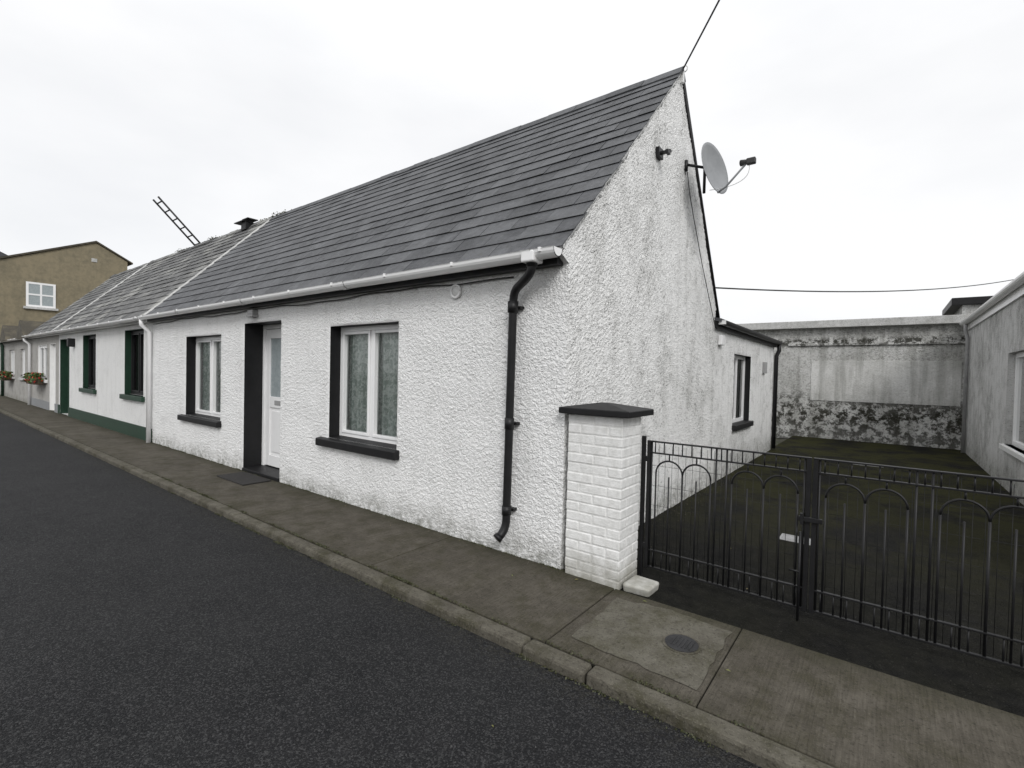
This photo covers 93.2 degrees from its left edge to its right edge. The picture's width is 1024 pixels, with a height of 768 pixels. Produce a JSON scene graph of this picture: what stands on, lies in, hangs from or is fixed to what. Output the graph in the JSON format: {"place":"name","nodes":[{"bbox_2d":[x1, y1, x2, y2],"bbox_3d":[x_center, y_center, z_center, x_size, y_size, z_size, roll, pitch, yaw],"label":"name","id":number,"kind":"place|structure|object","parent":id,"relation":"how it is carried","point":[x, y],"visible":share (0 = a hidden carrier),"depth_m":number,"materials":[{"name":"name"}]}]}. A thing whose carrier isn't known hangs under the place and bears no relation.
{"place":"outdoors","nodes":[
{"label":"outdoors","id":0,"kind":"place"},
{"bbox_2d":[0,243,126,334],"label":"walls","id":1,"kind":"structure","parent":0,"point":[73,274],"depth_m":26.36,"materials":[{"name":"beige paint"}]},
{"bbox_2d":[23,306,57,310],"bbox_3d":[-25.186,-4.036,25.910,0.115,0.118,1.350,2,2,38],"label":"window sill","id":2,"kind":"structure","parent":1,"relation":"attached to","point":[39,308],"depth_m":25.85,"materials":[{"name":"grey concrete"}]},
{"bbox_2d":[26,281,55,308],"bbox_3d":[-25.199,-4.748,25.917,0.050,1.300,1.150,2,2,38],"label":"window frame","id":3,"kind":"object","parent":1,"relation":"attached to","point":[40,294],"visible":1,"depth_m":25.90,"materials":[{"name":"white plastic"}]},
{"bbox_2d":[29,284,52,306],"bbox_3d":[-25.205,-4.748,25.922,0.025,1.200,1.050,2,2,38],"label":"window pane","id":4,"kind":"object","parent":3,"relation":"in","point":[35,299],"visible":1,"depth_m":25.91,"materials":[{"name":"grey glass"}]},
{"bbox_2d":[0,241,132,265],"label":"roof coping","id":5,"kind":"object","parent":1,"relation":"on","point":[129,263],"visible":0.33,"depth_m":26.63,"materials":[{"name":"stone"}]},
{"bbox_2d":[0,413,761,767],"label":"road","id":6,"kind":"structure","parent":0,"point":[144,623],"depth_m":2.56,"materials":[{"name":"grey asphalt"}]},
{"bbox_3d":[2.999,-2.538,-6.650,1.200,8.700,0.273,2,2,38],"label":"utility pole","id":7,"kind":"object","parent":6,"relation":"on","visible":0},
{"bbox_2d":[683,0,719,68],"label":"overhead cable","id":8,"kind":"object","parent":7,"relation":"attached to","point":[718,1],"visible":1,"depth_m":4.98,"materials":[{"name":"black rubber"}]},
{"bbox_2d":[0,395,1023,767],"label":"pavement","id":9,"kind":"structure","parent":0,"point":[832,711],"depth_m":2.75,"materials":[{"name":"concrete"}]},
{"bbox_2d":[0,320,44,402],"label":"cottage","id":10,"kind":"structure","parent":9,"relation":"on","point":[13,352],"depth_m":19.34,"materials":[{"name":"white paint"}]},
{"bbox_2d":[0,370,12,380],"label":"flower box","id":11,"kind":"object","parent":10,"relation":"attached to","point":[5,375],"visible":1,"depth_m":19.55,"materials":[{"name":"green wood"}]},
{"bbox_2d":[11,350,14,375],"bbox_3d":[-20.639,-0.865,20.114,1.400,1.100,0.077,2,2,38],"label":"window frame","id":12,"kind":"structure","parent":10,"relation":"in","point":[12,351],"depth_m":20.11,"materials":[{"name":"white plastic"}]},
{"bbox_2d":[23,349,24,375],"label":"window frame","id":13,"kind":"structure","parent":10,"relation":"in","point":[23,349],"depth_m":18.66,"materials":[{"name":"white plastic"}]},
{"bbox_2d":[22,263,147,412],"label":"cottage","id":14,"kind":"structure","parent":9,"relation":"on","point":[43,354],"depth_m":16.10,"materials":[{"name":"white paint"}]},
{"bbox_2d":[21,372,46,384],"bbox_3d":[-15.683,-0.199,15.938,1.580,0.400,0.580,2,2,38],"label":"flower box","id":15,"kind":"object","parent":14,"relation":"attached to","point":[33,378],"visible":1,"depth_m":15.54,"materials":[{"name":"green wood"}]},
{"bbox_2d":[40,345,46,378],"bbox_3d":[-15.483,-0.717,16.078,1.476,1.118,0.077,2,2,38],"label":"window frame","id":16,"kind":"structure","parent":14,"relation":"in","point":[41,347],"depth_m":16.06,"materials":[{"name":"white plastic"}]},
{"bbox_2d":[54,344,55,403],"bbox_3d":[-14.199,-0.207,15.147,0.876,2.100,0.062,2,2,38],"label":"door","id":17,"kind":"structure","parent":14,"relation":"in","point":[54,344],"depth_m":15.29,"materials":[{"name":"white paint"}]},
{"bbox_2d":[48,209,291,442],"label":"cottage","id":18,"kind":"structure","parent":9,"relation":"on","point":[105,359],"depth_m":11.46,"materials":[{"name":"white paint"}]},
{"bbox_2d":[67,347,68,412],"bbox_3d":[-12.856,-0.205,14.185,1.176,2.200,0.062,2,2,38],"label":"door","id":19,"kind":"structure","parent":18,"relation":"in","point":[68,347],"depth_m":14.41,"materials":[{"name":"green paint"}]},
{"bbox_2d":[88,335,95,388],"bbox_3d":[-10.692,-0.562,12.451,1.256,1.368,0.077,2,2,38],"label":"window frame","id":20,"kind":"structure","parent":18,"relation":"in","point":[91,338],"depth_m":12.75,"materials":[{"name":"black paint"}]},
{"bbox_2d":[131,330,143,395],"bbox_3d":[-7.826,-0.447,10.235,1.246,1.368,0.077,2,2,38],"label":"window frame","id":21,"kind":"structure","parent":18,"relation":"in","point":[141,332],"depth_m":10.24,"materials":[{"name":"black paint"}]},
{"bbox_2d":[153,196,200,245],"bbox_3d":[-9.160,-4.141,13.937,0.452,1.887,1.887,2,2,38],"label":"roof ladder","id":22,"kind":"object","parent":18,"relation":"on","point":[170,218],"visible":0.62,"depth_m":13.57,"materials":[{"name":"black metal"}]},
{"bbox_2d":[234,217,257,230],"bbox_3d":[-6.450,-3.841,11.774,0.650,0.250,0.320,2,2,38],"label":"roof vent","id":23,"kind":"object","parent":18,"relation":"on","point":[246,223],"visible":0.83,"depth_m":11.66,"materials":[{"name":"black metal"}]},
{"bbox_2d":[217,472,270,485],"bbox_3d":[-3.609,1.267,6.512,0.800,0.018,0.360,2,2,38],"label":"doormat","id":24,"kind":"object","parent":9,"relation":"on","point":[243,478],"visible":1,"depth_m":6.46,"materials":[{"name":"grey fabric"}]},
{"bbox_2d":[138,65,782,569],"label":"cottage","id":25,"kind":"structure","parent":9,"relation":"on","point":[434,343],"depth_m":5.25,"materials":[{"name":"white paint"}]},
{"bbox_2d":[195,336,220,416],"bbox_3d":[-4.971,-0.120,8.080,1.420,1.340,0.077,2,2,38],"label":"window frame","id":26,"kind":"structure","parent":25,"relation":"in","point":[213,340],"depth_m":8.08,"materials":[{"name":"white plastic"}]},
{"bbox_2d":[265,329,280,467],"bbox_3d":[-3.285,0.211,6.941,0.930,2.005,0.040,2,2,38],"label":"door leaf","id":27,"kind":"structure","parent":25,"relation":"in","point":[272,428],"depth_m":7.12,"materials":[{"name":"white plastic"}]},
{"bbox_2d":[339,324,398,444],"bbox_3d":[-1.549,-0.003,5.422,1.230,1.300,0.077,2,2,38],"label":"window frame","id":28,"kind":"structure","parent":25,"relation":"in","point":[373,331],"depth_m":5.42,"materials":[{"name":"white plastic"}]},
{"bbox_2d":[684,142,755,327],"bbox_3d":[2.384,-1.758,5.985,0.677,1.972,1.650,2,1,10],"label":"satellite dish","id":29,"kind":"object","parent":25,"relation":"attached to","point":[713,167],"visible":1,"depth_m":5.54,"materials":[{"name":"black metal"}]},
{"bbox_2d":[732,355,744,422],"bbox_3d":[3.822,0.083,8.334,0.070,1.150,1.200,2,2,38],"label":"window frame","id":30,"kind":"structure","parent":25,"relation":"in","point":[742,359],"depth_m":8.73,"materials":[{"name":"white plastic"}]},
{"bbox_2d":[716,279,1013,291],"bbox_3d":[13.013,-3.269,12.910,23.596,4.042,0.019,1,1,-31],"label":"overhead cable","id":31,"kind":"object","parent":25,"relation":"attached to","point":[848,291],"visible":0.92,"depth_m":8.63,"materials":[{"name":"black rubber"}]},
{"bbox_2d":[148,444,778,752],"bbox_3d":[-2.518,1.350,5.306,11.525,0.087,1.082,2,2,38],"label":"moss","id":32,"kind":"object","parent":9,"relation":"on","point":[437,595],"visible":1,"depth_m":3.31,"materials":[{"name":"green plant"}]},
{"bbox_2d":[662,633,701,654],"bbox_3d":[0.952,1.458,2.721,0.210,0.013,0.210,2,2,38],"label":"manhole cover","id":33,"kind":"object","parent":9,"relation":"on","point":[681,644],"visible":1,"depth_m":2.71,"materials":[{"name":"metal"}]},
{"bbox_2d":[0,0,1023,323],"label":"sky","id":34,"kind":"structure","parent":0,"point":[885,138],"materials":[{"name":"white"}]},
{"bbox_2d":[561,426,787,539],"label":"ground","id":35,"kind":"structure","parent":0,"point":[779,440],"depth_m":12.92,"materials":[{"name":"grey concrete"}]},
{"bbox_2d":[0,409,833,767],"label":"kerb","id":36,"kind":"structure","parent":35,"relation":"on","point":[738,741],"depth_m":2.65,"materials":[{"name":"concrete"}]},
{"bbox_2d":[753,324,965,449],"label":"wall","id":37,"kind":"structure","parent":35,"relation":"on","point":[800,413],"depth_m":12.20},
{"bbox_2d":[737,314,969,329],"bbox_3d":[7.516,-1.590,13.354,7.750,0.190,0.530,2,2,38],"label":"capping","id":38,"kind":"object","parent":37,"relation":"on","point":[917,320],"visible":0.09,"depth_m":12.10,"materials":[{"name":"concrete"}]},
{"bbox_2d":[788,341,964,345],"bbox_3d":[8.968,-1.004,12.113,3.600,0.060,0.080,2,2,38],"label":"ledge","id":39,"kind":"object","parent":37,"relation":"attached to","point":[892,343],"visible":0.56,"depth_m":11.94,"materials":[{"name":"grey concrete"}]},
{"bbox_2d":[810,361,961,406],"bbox_3d":[9.127,-0.048,12.000,2.950,1.040,0.020,2,2,38],"label":"panel recess","id":40,"kind":"object","parent":37,"relation":"attached to","point":[936,383],"visible":1,"depth_m":11.88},
{"bbox_2d":[959,272,1023,504],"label":"outbuilding","id":41,"kind":"structure","parent":35,"relation":"on","point":[992,438],"depth_m":7.77,"materials":[{"name":"grey concrete"}]},
{"bbox_2d":[1012,352,1023,449],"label":"window frame","id":42,"kind":"structure","parent":41,"relation":"in","point":[1018,355],"depth_m":7.10,"materials":[{"name":"white plastic"}]},
{"bbox_2d":[1016,357,1023,443],"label":"window glass","id":43,"kind":"structure","parent":41,"relation":"in","point":[1020,406],"depth_m":6.92,"materials":[{"name":"grey glass"}]},
{"bbox_2d":[620,436,1023,716],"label":"yard","id":44,"kind":"structure","parent":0,"point":[996,685],"depth_m":4.03,"materials":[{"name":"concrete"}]},
{"bbox_2d":[565,414,640,589],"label":"bricks","id":45,"kind":"object","parent":44,"relation":"on","point":[601,491],"visible":0.88,"depth_m":3.52,"materials":[{"name":"white brick"}]},
{"bbox_2d":[559,402,653,417],"bbox_3d":[0.708,0.183,3.635,0.565,0.085,0.445,2,2,38],"label":"cap","id":46,"kind":"object","parent":45,"relation":"on","point":[604,409],"visible":1,"depth_m":3.48,"materials":[{"name":"black paint"}]},
{"bbox_2d":[565,416,640,582],"bbox_3d":[0.684,0.851,3.656,0.434,1.232,0.314,2,2,38],"label":"mortar","id":47,"kind":"object","parent":44,"relation":"on","point":[593,495],"visible":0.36,"depth_m":3.53,"materials":[{"name":"paint"}]},
{"bbox_2d":[623,575,658,596],"bbox_3d":[0.916,1.440,3.435,0.198,0.075,0.209,2,2,38],"label":"painted stone","id":48,"kind":"object","parent":44,"relation":"on","point":[641,586],"visible":0.95,"depth_m":3.39,"materials":[{"name":"stone"}]},
{"bbox_2d":[638,436,647,574],"bbox_3d":[1.001,0.934,3.688,0.048,1.080,0.028,2,2,38],"label":"gate post","id":49,"kind":"object","parent":44,"relation":"on","point":[644,458],"visible":0.83,"depth_m":3.68,"materials":[{"name":"black metal"}]},
{"bbox_2d":[644,440,822,620],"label":"metal gate","id":50,"kind":"structure","parent":49,"relation":"attached to","point":[803,558],"depth_m":3.30,"materials":[{"name":"black metal"}]},
{"bbox_2d":[780,533,810,545],"bbox_3d":[2.701,1.474,4.592,0.280,0.021,0.200,2,2,38],"label":"white painted stone","id":51,"kind":"object","parent":44,"relation":"on","point":[788,537],"visible":0.45,"depth_m":4.59,"materials":[{"name":"white stone"}]},
{"bbox_2d":[942,296,992,314],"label":"flat roof shed","id":52,"kind":"structure","parent":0,"point":[962,305],"depth_m":11.33,"materials":[{"name":"black paint"}]},
{"bbox_3d":[2.718,1.003,2.360,0.055,1.080,0.028,2,2,38],"label":"gate post","id":53,"kind":"object","parent":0,"visible":0},
{"bbox_2d":[808,458,1023,669],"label":"metal gate","id":54,"kind":"structure","parent":53,"relation":"attached to","point":[813,590],"depth_m":2.72,"materials":[{"name":"black metal"}]}
]}

